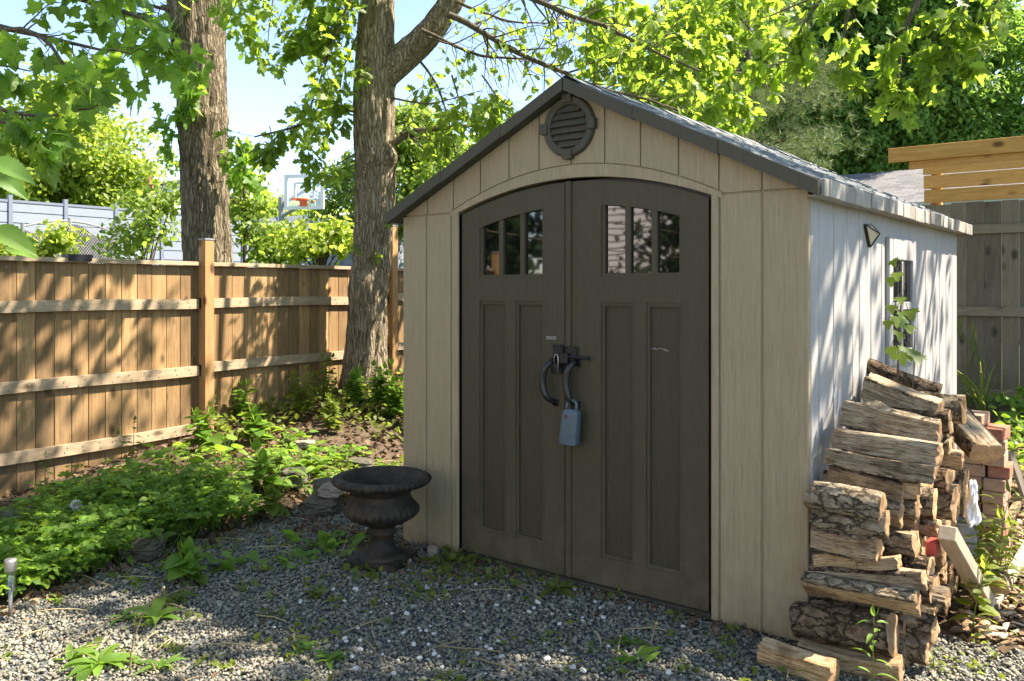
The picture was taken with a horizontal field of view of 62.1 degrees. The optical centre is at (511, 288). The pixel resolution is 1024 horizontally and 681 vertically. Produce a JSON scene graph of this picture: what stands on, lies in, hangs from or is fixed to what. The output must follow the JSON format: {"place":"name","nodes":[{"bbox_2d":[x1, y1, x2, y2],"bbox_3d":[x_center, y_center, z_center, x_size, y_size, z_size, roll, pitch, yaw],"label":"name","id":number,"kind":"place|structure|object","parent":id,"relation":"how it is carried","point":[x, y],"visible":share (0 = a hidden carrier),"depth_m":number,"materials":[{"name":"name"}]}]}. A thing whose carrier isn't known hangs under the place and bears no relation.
{"place":"outdoors","nodes":[
{"label":"outdoors","id":0,"kind":"place"},
{"bbox_2d":[0,375,1023,680],"bbox_3d":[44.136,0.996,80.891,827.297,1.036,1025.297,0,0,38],"label":"ground","id":1,"kind":"structure","parent":0,"point":[944,623],"depth_m":3.93,"materials":[{"name":"gravel"}]},
{"bbox_2d":[0,218,92,261],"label":"shrub","id":2,"kind":"object","parent":1,"relation":"on","point":[60,241],"visible":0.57,"depth_m":10.43,"materials":[{"name":"green plant"}]},
{"bbox_2d":[20,218,114,263],"bbox_3d":[-7.068,0.039,13.599,0.063,2.321,1.512,0,0,34],"label":"chain link fence","id":3,"kind":"object","parent":1,"relation":"on","point":[91,241],"visible":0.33,"depth_m":13.79,"materials":[{"name":"metal"}]},
{"bbox_2d":[0,59,172,208],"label":"yellow tree","id":4,"kind":"object","parent":1,"relation":"on","point":[94,177],"visible":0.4,"depth_m":28.79,"materials":[{"name":"green plant"}]},
{"bbox_2d":[59,643,143,680],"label":"weed","id":5,"kind":"object","parent":1,"relation":"on","point":[84,668],"visible":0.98,"depth_m":3.36,"materials":[{"name":"green plant"}]},
{"bbox_2d":[0,0,216,258],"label":"maple","id":6,"kind":"object","parent":1,"relation":"on","point":[14,172],"visible":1,"depth_m":4.37,"materials":[{"name":"green plant"}]},
{"bbox_2d":[84,146,180,259],"bbox_3d":[-4.771,-0.345,11.060,1.312,3.010,1.226,0,0,38],"label":"shrub","id":7,"kind":"object","parent":1,"relation":"on","point":[155,211],"visible":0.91,"depth_m":10.87,"materials":[{"name":"green plant"}]},
{"bbox_2d":[117,533,166,562],"bbox_3d":[-2.041,1.439,4.712,0.230,0.130,0.225,0,0,0],"label":"stone","id":8,"kind":"object","parent":1,"relation":"on","point":[145,549],"visible":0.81,"depth_m":4.62,"materials":[{"name":"stone"}]},
{"bbox_2d":[124,597,185,624],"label":"weed","id":9,"kind":"object","parent":1,"relation":"on","point":[153,613],"visible":0.91,"depth_m":3.86,"materials":[{"name":"green plant"}]},
{"bbox_2d":[97,0,273,266],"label":"maple tree","id":10,"kind":"object","parent":1,"relation":"on","point":[210,177],"visible":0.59,"depth_m":9.27,"materials":[{"name":"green plant"}]},
{"bbox_2d":[0,424,399,597],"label":"ground cover","id":11,"kind":"object","parent":1,"relation":"on","point":[48,528],"depth_m":5.03,"materials":[{"name":"plant"}]},
{"bbox_2d":[0,225,403,496],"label":"cedar fence","id":12,"kind":"object","parent":1,"relation":"on","point":[94,358],"visible":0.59,"depth_m":7.10,"materials":[{"name":"brown wood"}]},
{"bbox_2d":[0,368,403,615],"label":"leaf litter","id":13,"kind":"object","parent":1,"relation":"on","point":[33,591],"visible":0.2,"depth_m":6.20,"materials":[{"name":"plant"}]},
{"bbox_2d":[0,195,403,268],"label":"metal fence","id":14,"kind":"object","parent":1,"relation":"on","point":[16,212],"visible":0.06,"depth_m":21.87,"materials":[{"name":"metal"}]},
{"bbox_2d":[181,406,222,446],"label":"bed plant","id":15,"kind":"object","parent":1,"relation":"on","point":[203,436],"visible":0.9,"depth_m":6.91,"materials":[{"name":"green plant"}]},
{"bbox_2d":[185,550,258,572],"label":"weed","id":16,"kind":"object","parent":1,"relation":"on","point":[228,563],"visible":0.93,"depth_m":4.56,"materials":[{"name":"green plant"}]},
{"bbox_2d":[229,378,257,419],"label":"bed plant","id":17,"kind":"object","parent":1,"relation":"on","point":[242,404],"visible":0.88,"depth_m":7.81,"materials":[{"name":"green plant"}]},
{"bbox_2d":[237,403,274,439],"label":"bed plant","id":18,"kind":"object","parent":1,"relation":"on","point":[253,424],"visible":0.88,"depth_m":6.98,"materials":[{"name":"green plant"}]},
{"bbox_2d":[228,139,286,263],"bbox_3d":[-3.411,-0.446,11.211,1.138,3.119,1.046,0,0,38],"label":"shrub","id":19,"kind":"object","parent":1,"relation":"on","point":[237,211],"visible":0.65,"depth_m":11.10,"materials":[{"name":"green plant"}]},
{"bbox_2d":[237,437,289,491],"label":"bed plant","id":20,"kind":"object","parent":1,"relation":"on","point":[263,466],"visible":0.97,"depth_m":5.96,"materials":[{"name":"green plant"}]},
{"bbox_2d":[248,484,289,516],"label":"bed plant","id":21,"kind":"object","parent":1,"relation":"on","point":[273,507],"visible":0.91,"depth_m":5.48,"materials":[{"name":"green plant"}]},
{"bbox_2d":[241,217,311,268],"bbox_3d":[-3.133,0.079,11.484,1.002,2.087,1.031,0,0,38],"label":"shrub","id":22,"kind":"object","parent":1,"relation":"on","point":[273,259],"visible":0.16,"depth_m":11.33,"materials":[{"name":"green plant"}]},
{"bbox_2d":[236,539,353,568],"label":"weed","id":23,"kind":"object","parent":1,"relation":"on","point":[296,553],"visible":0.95,"depth_m":4.65,"materials":[{"name":"green plant"}]},
{"bbox_2d":[279,174,323,225],"bbox_3d":[-6.000,-1.061,23.447,1.638,4.122,0.788,0,0,38],"label":"basketball hoop","id":24,"kind":"object","parent":1,"relation":"on","point":[285,200],"visible":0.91,"depth_m":23.34,"materials":[{"name":"white plastic"}]},
{"bbox_2d":[286,365,316,421],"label":"bed plant","id":25,"kind":"object","parent":1,"relation":"on","point":[301,406],"visible":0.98,"depth_m":7.64,"materials":[{"name":"green plant"}]},
{"bbox_2d":[201,368,403,477],"bbox_3d":[-0.652,1.188,7.969,3.459,0.731,3.864,0,0,38],"label":"ground cover","id":26,"kind":"object","parent":1,"relation":"on","point":[347,464],"visible":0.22,"depth_m":7.57,"materials":[{"name":"green plant"}]},
{"bbox_2d":[262,211,353,268],"bbox_3d":[-2.403,0.098,10.646,1.202,2.140,1.242,0,0,38],"label":"shrub","id":27,"kind":"object","parent":1,"relation":"on","point":[310,242],"visible":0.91,"depth_m":10.49,"materials":[{"name":"green plant"}]},
{"bbox_2d":[279,529,340,550],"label":"weed","id":28,"kind":"object","parent":1,"relation":"on","point":[292,535],"visible":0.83,"depth_m":4.93,"materials":[{"name":"green plant"}]},
{"bbox_2d":[302,494,340,516],"bbox_3d":[-1.264,1.441,5.652,0.250,0.124,0.239,0,0,3],"label":"stone","id":29,"kind":"object","parent":1,"relation":"on","point":[314,505],"visible":0.85,"depth_m":5.55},
{"bbox_2d":[313,352,336,401],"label":"bed plant","id":30,"kind":"object","parent":1,"relation":"on","point":[327,384],"visible":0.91,"depth_m":8.00,"materials":[{"name":"green plant"}]},
{"bbox_2d":[319,392,344,432],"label":"bed plant","id":31,"kind":"object","parent":1,"relation":"on","point":[328,422],"visible":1,"depth_m":7.19,"materials":[{"name":"green plant"}]},
{"bbox_2d":[342,366,369,407],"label":"bed plant","id":32,"kind":"object","parent":1,"relation":"on","point":[355,389],"visible":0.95,"depth_m":7.89,"materials":[{"name":"green plant"}]},
{"bbox_2d":[366,358,395,408],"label":"bed plant","id":33,"kind":"object","parent":1,"relation":"on","point":[377,383],"visible":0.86,"depth_m":7.82,"materials":[{"name":"green plant"}]},
{"bbox_2d":[331,465,431,573],"bbox_3d":[-0.707,1.254,4.620,0.545,0.483,0.545,0,0,38],"label":"garden urn","id":34,"kind":"object","parent":1,"relation":"on","point":[382,503],"visible":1,"depth_m":4.51,"materials":[{"name":"metal"}]},
{"bbox_2d":[302,98,475,253],"bbox_3d":[-3.711,-2.965,29.103,6.960,7.306,4.165,0,0,8],"label":"green tree","id":35,"kind":"object","parent":1,"relation":"on","point":[408,168],"visible":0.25,"depth_m":28.23,"materials":[{"name":"green plant"}]},
{"bbox_2d":[381,375,403,419],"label":"bed plant","id":36,"kind":"object","parent":1,"relation":"on","point":[395,402],"visible":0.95,"depth_m":7.66,"materials":[{"name":"green plant"}]},
{"bbox_2d":[0,390,788,680],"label":"fallen twigs","id":37,"kind":"object","parent":1,"relation":"on","point":[318,596],"visible":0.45,"depth_m":3.71,"materials":[{"name":"wood"}]},
{"bbox_2d":[377,569,463,604],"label":"weed","id":38,"kind":"object","parent":1,"relation":"on","point":[431,593],"visible":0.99,"depth_m":4.15,"materials":[{"name":"green plant"}]},
{"bbox_2d":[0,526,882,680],"bbox_3d":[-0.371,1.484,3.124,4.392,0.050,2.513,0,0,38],"label":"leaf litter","id":39,"kind":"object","parent":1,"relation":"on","point":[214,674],"visible":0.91,"depth_m":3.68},
{"bbox_2d":[192,0,799,396],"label":"oak tree","id":40,"kind":"object","parent":1,"relation":"on","point":[690,42],"visible":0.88,"depth_m":8.52,"materials":[{"name":"green plant"}]},
{"bbox_2d":[2,527,1005,680],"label":"weeds","id":41,"kind":"object","parent":1,"relation":"on","point":[306,638],"visible":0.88,"depth_m":3.63,"materials":[{"name":"green plant"}]},
{"bbox_2d":[0,504,1023,680],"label":"gravel","id":42,"kind":"structure","parent":1,"relation":"on","point":[263,659],"depth_m":3.72,"materials":[{"name":"gravel"}]},
{"bbox_2d":[160,536,207,585],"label":"bed plant","id":43,"kind":"object","parent":42,"relation":"on","point":[176,565],"visible":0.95,"depth_m":4.33,"materials":[{"name":"green plant"}]},
{"bbox_2d":[757,636,839,680],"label":"firewood log","id":44,"kind":"object","parent":42,"relation":"on","point":[811,665],"visible":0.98,"depth_m":3.28,"materials":[{"name":"brown wood"}]},
{"bbox_2d":[540,574,583,599],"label":"weed","id":45,"kind":"object","parent":1,"relation":"on","point":[562,587],"visible":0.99,"depth_m":4.19,"materials":[{"name":"green plant"}]},
{"bbox_2d":[262,514,863,679],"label":"leaf litter","id":46,"kind":"object","parent":1,"relation":"on","point":[654,606],"visible":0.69,"depth_m":4.47,"materials":[{"name":"plant"}]},
{"bbox_2d":[606,644,664,673],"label":"weed","id":47,"kind":"object","parent":1,"relation":"on","point":[643,650],"visible":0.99,"depth_m":3.42,"materials":[{"name":"green plant"}]},
{"bbox_2d":[386,74,971,641],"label":"garden shed","id":48,"kind":"structure","parent":1,"relation":"on","point":[700,310],"depth_m":4.19,"materials":[{"name":"beige"}]},
{"bbox_2d":[462,182,589,575],"bbox_3d":[0.045,0.465,4.504,0.864,2.014,0.115,0,0,38],"label":"door","id":49,"kind":"structure","parent":48,"relation":"in","point":[513,254],"depth_m":4.56,"materials":[{"name":"brown plastic"}]},
{"bbox_2d":[559,399,580,445],"bbox_3d":[0.289,0.670,4.257,0.112,0.229,0.056,0,0,38],"label":"key lockbox","id":50,"kind":"object","parent":48,"relation":"hanging from","point":[570,427],"visible":1,"depth_m":4.23,"materials":[{"name":"metal"}]},
{"bbox_2d":[562,180,710,611],"bbox_3d":[0.573,0.464,4.093,0.780,2.017,0.115,0,0,38],"label":"door","id":51,"kind":"structure","parent":48,"relation":"in","point":[638,281],"depth_m":4.09,"materials":[{"name":"brown plastic"}]},
{"bbox_2d":[886,236,915,366],"bbox_3d":[2.180,0.073,4.760,0.021,0.695,0.590,0,0,38],"label":"side window","id":52,"kind":"structure","parent":48,"relation":"in","point":[904,249],"depth_m":4.75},
{"bbox_2d":[668,0,877,169],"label":"pine tree","id":53,"kind":"object","parent":1,"relation":"on","point":[799,149],"visible":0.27,"depth_m":14.43,"materials":[{"name":"green plant"}]},
{"bbox_2d":[797,637,904,680],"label":"firewood log","id":54,"kind":"object","parent":1,"relation":"on","point":[849,659],"visible":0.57,"depth_m":3.28,"materials":[{"name":"brown wood"}]},
{"bbox_2d":[788,601,898,657],"bbox_3d":[1.321,1.351,3.397,0.400,0.170,0.166,-7,-5,40],"label":"firewood log","id":55,"kind":"object","parent":54,"relation":"on","point":[836,625],"visible":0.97,"depth_m":3.34,"materials":[{"name":"brown wood"}]},
{"bbox_2d":[801,570,920,617],"bbox_3d":[1.372,1.208,3.363,0.443,0.114,0.121,-2,-1,38],"label":"firewood log","id":56,"kind":"object","parent":55,"relation":"on","point":[899,599],"visible":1,"depth_m":3.32,"materials":[{"name":"brown wood"}]},
{"bbox_2d":[808,563,928,590],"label":"firewood log","id":57,"kind":"object","parent":56,"relation":"on","point":[917,579],"visible":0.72,"depth_m":3.31,"materials":[{"name":"brown wood"}]},
{"bbox_2d":[812,551,857,569],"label":"firewood log","id":58,"kind":"object","parent":57,"relation":"on","point":[819,559],"visible":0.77,"depth_m":3.43,"materials":[{"name":"brown wood"}]},
{"bbox_2d":[810,527,883,561],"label":"firewood log","id":59,"kind":"object","parent":58,"relation":"on","point":[855,547],"visible":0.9,"depth_m":3.38,"materials":[{"name":"brown wood"}]},
{"bbox_2d":[809,508,889,539],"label":"firewood log","id":60,"kind":"object","parent":59,"relation":"on","point":[830,521],"visible":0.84,"depth_m":3.38,"materials":[{"name":"brown wood"}]},
{"bbox_2d":[809,480,886,521],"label":"firewood log","id":61,"kind":"object","parent":60,"relation":"on","point":[857,502],"visible":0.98,"depth_m":3.35,"materials":[{"name":"brown wood"}]},
{"bbox_2d":[856,554,901,570],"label":"firewood log","id":62,"kind":"object","parent":57,"relation":"on","point":[885,563],"visible":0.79,"depth_m":3.31,"materials":[{"name":"brown wood"}]},
{"bbox_2d":[733,0,1019,132],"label":"overhanging maple","id":63,"kind":"object","parent":1,"relation":"on","point":[902,93],"visible":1,"depth_m":6.21,"materials":[{"name":"green plant"}]},
{"bbox_2d":[733,0,1023,174],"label":"dark tree","id":64,"kind":"object","parent":1,"relation":"on","point":[979,111],"visible":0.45,"depth_m":23.44,"materials":[{"name":"green plant"}]},
{"bbox_2d":[883,257,926,388],"bbox_3d":[1.776,0.677,3.871,0.159,1.646,0.569,0,0,20],"label":"maple sapling","id":65,"kind":"object","parent":1,"relation":"on","point":[899,322],"visible":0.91,"depth_m":3.91,"materials":[{"name":"green plant"}]},
{"bbox_2d":[841,168,1023,204],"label":"bungalow","id":66,"kind":"object","parent":1,"relation":"on","point":[907,185],"visible":0.03,"depth_m":20.33,"materials":[{"name":"concrete"}]},
{"bbox_2d":[937,525,996,607],"bbox_3d":[1.975,1.225,3.677,0.068,0.060,0.893,0,-34,40],"label":"timber offcut","id":67,"kind":"object","parent":1,"relation":"on","point":[955,547],"visible":0.76,"depth_m":3.53,"materials":[{"name":"wood"}]},
{"bbox_2d":[921,199,1023,399],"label":"grey fence","id":68,"kind":"object","parent":1,"relation":"on","point":[990,276],"visible":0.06,"depth_m":8.03,"materials":[{"name":"wood"}]},
{"bbox_2d":[888,136,1023,204],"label":"privacy screen","id":69,"kind":"object","parent":68,"relation":"on","point":[935,162],"visible":0.88,"depth_m":8.13,"materials":[{"name":"brown wood"}]},
{"bbox_2d":[949,553,1000,633],"bbox_3d":[2.016,1.339,3.701,0.200,0.364,0.181,0,0,38],"label":"weed","id":70,"kind":"object","parent":1,"relation":"on","point":[989,578],"visible":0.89,"depth_m":3.68,"materials":[{"name":"green plant"}]},
{"bbox_2d":[942,483,1023,653],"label":"leaf litter","id":71,"kind":"object","parent":1,"relation":"on","point":[1004,649],"visible":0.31,"depth_m":3.68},
{"bbox_2d":[958,496,1010,588],"bbox_3d":[2.237,1.253,4.043,0.235,0.534,0.230,0,0,38],"label":"weed","id":72,"kind":"object","parent":1,"relation":"on","point":[979,527],"visible":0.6,"depth_m":4.02,"materials":[{"name":"green plant"}]},
{"bbox_2d":[957,317,1016,413],"bbox_3d":[3.974,0.676,7.277,0.842,0.848,0.885,0,0,2],"label":"grass clump","id":73,"kind":"object","parent":1,"relation":"on","point":[982,402],"visible":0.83,"depth_m":7.34,"materials":[{"name":"plant"}]},
{"bbox_2d":[952,506,1023,646],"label":"wood chips","id":74,"kind":"object","parent":1,"relation":"on","point":[965,625],"visible":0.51,"depth_m":3.83,"materials":[{"name":"wood"}]},
{"bbox_2d":[965,479,981,526],"bbox_3d":[2.153,1.002,3.985,0.073,0.214,0.106,0,0,61],"label":"plastic bag","id":75,"kind":"object","parent":74,"relation":"on","point":[973,515],"visible":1,"depth_m":3.96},
{"bbox_2d":[977,480,1023,580],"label":"weed","id":76,"kind":"object","parent":1,"relation":"on","point":[1008,521],"visible":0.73,"depth_m":4.14,"materials":[{"name":"green plant"}]},
{"bbox_2d":[983,385,1023,495],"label":"ground cover","id":77,"kind":"object","parent":1,"relation":"on","point":[1017,410],"visible":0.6,"depth_m":6.97,"materials":[{"name":"green plant"}]},
{"bbox_2d":[0,0,1023,210],"label":"sky","id":78,"kind":"structure","parent":0,"point":[256,102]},
{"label":"firewood log","id":79,"kind":"object","parent":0,"visible":0},
{"bbox_2d":[919,535,923,554],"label":"firewood log","id":80,"kind":"object","parent":79,"relation":"on","point":[921,552],"visible":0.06,"depth_m":3.56,"materials":[{"name":"brown wood"}]},
{"bbox_2d":[902,518,919,529],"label":"firewood log","id":81,"kind":"object","parent":80,"relation":"on","point":[912,524],"visible":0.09,"depth_m":3.50,"materials":[{"name":"brown wood"}]},
{"bbox_2d":[920,486,937,519],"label":"firewood log","id":82,"kind":"object","parent":81,"relation":"on","point":[928,500],"visible":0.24,"depth_m":3.52,"materials":[{"name":"brown wood"}]},
{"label":"firewood log","id":83,"kind":"object","parent":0,"visible":0},
{"bbox_2d":[955,516,977,557],"bbox_3d":[2.187,1.215,4.136,0.150,0.175,0.150,0,0,38],"label":"bucket","id":84,"kind":"object","parent":83,"relation":"on","point":[963,527],"visible":0.2,"depth_m":4.07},
{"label":"firewood log","id":85,"kind":"object","parent":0,"visible":0},
{"bbox_2d":[867,358,942,392],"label":"firewood log","id":86,"kind":"object","parent":85,"relation":"on","point":[874,366],"visible":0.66,"depth_m":4.16,"materials":[{"name":"brown wood"}]},
{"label":"firewood log","id":87,"kind":"object","parent":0,"visible":0},
{"bbox_2d":[899,635,932,665],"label":"firewood log","id":88,"kind":"object","parent":87,"relation":"on","point":[918,650],"visible":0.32,"depth_m":3.29,"materials":[{"name":"brown wood"}]},
{"bbox_2d":[835,600,939,644],"bbox_3d":[1.515,1.327,3.444,0.386,0.116,0.133,2,1,39],"label":"firewood log","id":89,"kind":"object","parent":88,"relation":"on","point":[925,625],"visible":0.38,"depth_m":3.32,"materials":[{"name":"brown wood"}]},
{"bbox_2d":[919,575,937,608],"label":"firewood log","id":90,"kind":"object","parent":89,"relation":"on","point":[926,596],"visible":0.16,"depth_m":3.31,"materials":[{"name":"brown wood"}]},
{"bbox_2d":[921,584,950,608],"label":"firewood log","id":91,"kind":"object","parent":90,"relation":"on","point":[940,598],"visible":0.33,"depth_m":3.30,"materials":[{"name":"brown wood"}]},
{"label":"firewood log","id":92,"kind":"object","parent":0,"visible":0},
{"bbox_2d":[880,554,933,576],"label":"firewood log","id":93,"kind":"object","parent":92,"relation":"on","point":[922,562],"visible":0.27,"depth_m":3.38,"materials":[{"name":"brown wood"}]},
{"bbox_2d":[882,527,920,557],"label":"firewood log","id":94,"kind":"object","parent":93,"relation":"on","point":[904,542],"visible":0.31,"depth_m":3.38,"materials":[{"name":"brown wood"}]},
{"bbox_2d":[803,488,904,528],"bbox_3d":[1.401,0.905,3.501,0.386,0.107,0.103,2,1,35],"label":"firewood log","id":95,"kind":"object","parent":94,"relation":"on","point":[896,509],"visible":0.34,"depth_m":3.39,"materials":[{"name":"brown wood"}]},
{"bbox_2d":[827,465,903,502],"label":"firewood log","id":96,"kind":"object","parent":95,"relation":"on","point":[892,490],"visible":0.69,"depth_m":3.50,"materials":[{"name":"brown wood"}]},
{"bbox_2d":[823,470,921,501],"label":"firewood log","id":97,"kind":"object","parent":96,"relation":"on","point":[912,491],"visible":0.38,"depth_m":3.43,"materials":[{"name":"brown wood"}]},
{"bbox_2d":[824,448,935,484],"bbox_3d":[1.499,0.725,3.482,0.435,0.078,0.056,5,3,37],"label":"firewood log","id":98,"kind":"object","parent":96,"relation":"on","point":[913,472],"visible":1,"depth_m":3.46,"materials":[{"name":"brown wood"}]},
{"bbox_2d":[830,428,943,466],"bbox_3d":[1.561,0.656,3.553,0.427,0.100,0.119,5,3,37],"label":"firewood log","id":99,"kind":"object","parent":98,"relation":"on","point":[925,452],"visible":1,"depth_m":3.49,"materials":[{"name":"brown wood"}]},
{"bbox_2d":[839,400,941,441],"bbox_3d":[1.639,0.574,3.678,0.402,0.141,0.154,11,7,35],"label":"firewood log","id":100,"kind":"object","parent":99,"relation":"on","point":[876,417],"visible":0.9,"depth_m":3.64,"materials":[{"name":"brown wood"}]},
{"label":"firewood log","id":101,"kind":"object","parent":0,"visible":0},
{"bbox_2d":[939,449,963,470],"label":"firewood log","id":102,"kind":"object","parent":101,"relation":"on","point":[954,460],"visible":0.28,"depth_m":3.83,"materials":[{"name":"brown wood"}]},
{"bbox_2d":[940,437,951,455],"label":"firewood log","id":103,"kind":"object","parent":102,"relation":"on","point":[947,445],"visible":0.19,"depth_m":3.82,"materials":[{"name":"brown wood"}]},
{"bbox_2d":[891,407,952,433],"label":"firewood log","id":104,"kind":"object","parent":103,"relation":"on","point":[944,416],"visible":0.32,"depth_m":3.83,"materials":[{"name":"brown wood"}]},
{"bbox_2d":[860,372,944,411],"bbox_3d":[1.829,0.518,3.990,0.350,0.130,0.150,21,13,36],"label":"firewood log","id":105,"kind":"object","parent":104,"relation":"on","point":[886,391],"visible":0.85,"depth_m":3.95,"materials":[{"name":"brown wood"}]},
{"label":"firewood log","id":106,"kind":"object","parent":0,"visible":0},
{"bbox_2d":[922,392,966,424],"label":"firewood log","id":107,"kind":"object","parent":106,"relation":"on","point":[955,404],"visible":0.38,"depth_m":3.92,"materials":[{"name":"brown wood"}]},
{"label":"firewood log","id":108,"kind":"object","parent":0,"visible":0},
{"bbox_2d":[936,486,958,520],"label":"firewood log","id":109,"kind":"object","parent":108,"relation":"on","point":[947,503],"visible":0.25,"depth_m":3.67,"materials":[{"name":"brown wood"}]},
{"bbox_2d":[933,467,952,492],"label":"firewood log","id":110,"kind":"object","parent":109,"relation":"on","point":[943,481],"visible":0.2,"depth_m":3.68,"materials":[{"name":"brown wood"}]},
{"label":"firewood log","id":111,"kind":"object","parent":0,"visible":0},
{"bbox_2d":[950,408,1005,463],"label":"firewood log","id":112,"kind":"object","parent":111,"relation":"on","point":[976,440],"visible":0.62,"depth_m":4.14,"materials":[{"name":"brown wood"}]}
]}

